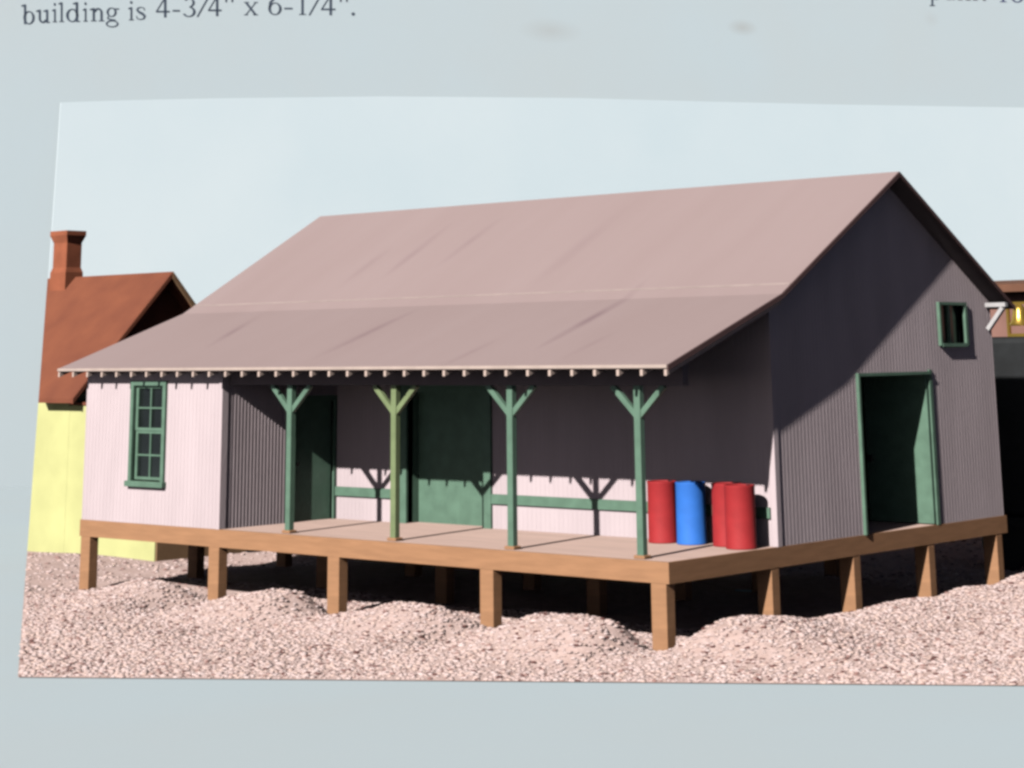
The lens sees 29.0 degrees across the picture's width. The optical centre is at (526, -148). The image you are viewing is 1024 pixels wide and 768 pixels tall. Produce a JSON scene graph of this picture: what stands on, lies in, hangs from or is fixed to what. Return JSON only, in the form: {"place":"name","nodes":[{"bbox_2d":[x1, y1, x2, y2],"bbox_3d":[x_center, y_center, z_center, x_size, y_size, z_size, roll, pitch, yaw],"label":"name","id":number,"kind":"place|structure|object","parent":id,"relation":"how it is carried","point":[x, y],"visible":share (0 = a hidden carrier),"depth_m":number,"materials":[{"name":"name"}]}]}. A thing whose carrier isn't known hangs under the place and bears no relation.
{"place":"outdoors","nodes":[
{"label":"outdoors","id":0,"kind":"place"},
{"bbox_2d":[0,0,1023,767],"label":"paper sheet","id":1,"kind":"object","parent":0,"point":[54,54],"visible":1,"depth_m":70.08,"materials":[{"name":"white paper"}]},
{"bbox_2d":[18,520,1023,685],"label":"ground","id":2,"kind":"structure","parent":0,"point":[711,601],"depth_m":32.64,"materials":[{"name":"beige gravel"}]},
{"bbox_2d":[27,230,245,560],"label":"yellow house","id":3,"kind":"structure","parent":2,"relation":"on","point":[85,316],"depth_m":45.28,"materials":[{"name":"paint"}]},
{"bbox_2d":[57,171,1015,650],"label":"freight house","id":4,"kind":"structure","parent":2,"relation":"on","point":[531,391],"depth_m":34.19,"materials":[{"name":"grey metal"}]},
{"bbox_2d":[124,381,167,487],"bbox_3d":[-6.906,10.609,36.175,1.090,1.860,0.185,-13,-19,40],"label":"window","id":5,"kind":"structure","parent":4,"relation":"in","point":[150,425],"depth_m":36.25,"materials":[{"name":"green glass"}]},
{"bbox_2d":[294,395,336,521],"bbox_3d":[-3.945,11.111,36.384,0.135,2.200,1.125,-13,-19,40],"label":"door","id":6,"kind":"structure","parent":4,"relation":"in","point":[314,449],"depth_m":36.48,"materials":[{"name":"green paint"}]},
{"bbox_2d":[400,385,492,528],"bbox_3d":[-1.337,10.660,35.132,2.250,2.400,0.390,-13,-19,40],"label":"door","id":7,"kind":"structure","parent":4,"relation":"in","point":[451,481],"depth_m":35.33,"materials":[{"name":"green paint"}]},
{"bbox_2d":[647,480,676,543],"bbox_3d":[2.156,10.411,31.308,0.476,0.925,0.476,-13,-19,40],"label":"oil drum","id":8,"kind":"object","parent":4,"relation":"on","point":[662,525],"visible":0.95,"depth_m":31.13,"materials":[{"name":"red paint"}]},
{"bbox_2d":[675,481,706,544],"bbox_3d":[2.581,10.328,30.999,0.476,0.925,0.476,-13,-19,40],"label":"oil drum","id":9,"kind":"object","parent":4,"relation":"on","point":[691,512],"visible":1,"depth_m":30.82,"materials":[{"name":"blue paint"}]},
{"bbox_2d":[711,482,741,546],"bbox_3d":[3.110,10.224,30.615,0.476,0.925,0.476,-13,-19,40],"label":"oil drum","id":10,"kind":"object","parent":4,"relation":"on","point":[718,516],"visible":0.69,"depth_m":30.46,"materials":[{"name":"red paint"}]},
{"bbox_2d":[724,484,756,549],"bbox_3d":[3.263,10.111,30.175,0.476,0.925,0.476,-13,-19,40],"label":"oil drum","id":11,"kind":"object","parent":4,"relation":"on","point":[740,517],"visible":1,"depth_m":30.00,"materials":[{"name":"red paint"}]},
{"bbox_2d":[855,369,940,534],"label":"door","id":12,"kind":"structure","parent":4,"relation":"in","point":[903,478],"depth_m":34.32,"materials":[{"name":"green paint"}]},
{"bbox_2d":[936,302,968,346],"bbox_3d":[7.554,8.391,35.244,0.176,0.770,1.000,-13,-19,40],"label":"window","id":13,"kind":"structure","parent":4,"relation":"in","point":[948,313],"depth_m":35.30,"materials":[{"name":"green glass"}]},
{"bbox_2d":[982,302,1023,570],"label":"locomotive","id":14,"kind":"object","parent":2,"relation":"on","point":[1008,355],"visible":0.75,"depth_m":38.45,"materials":[{"name":"black metal"}]},
{"bbox_2d":[990,280,1023,336],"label":"brown building","id":15,"kind":"structure","parent":2,"relation":"on","point":[1013,290],"depth_m":47.43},
{"bbox_2d":[48,96,1023,303],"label":"sky","id":16,"kind":"structure","parent":0,"point":[201,199],"depth_m":76.69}
]}

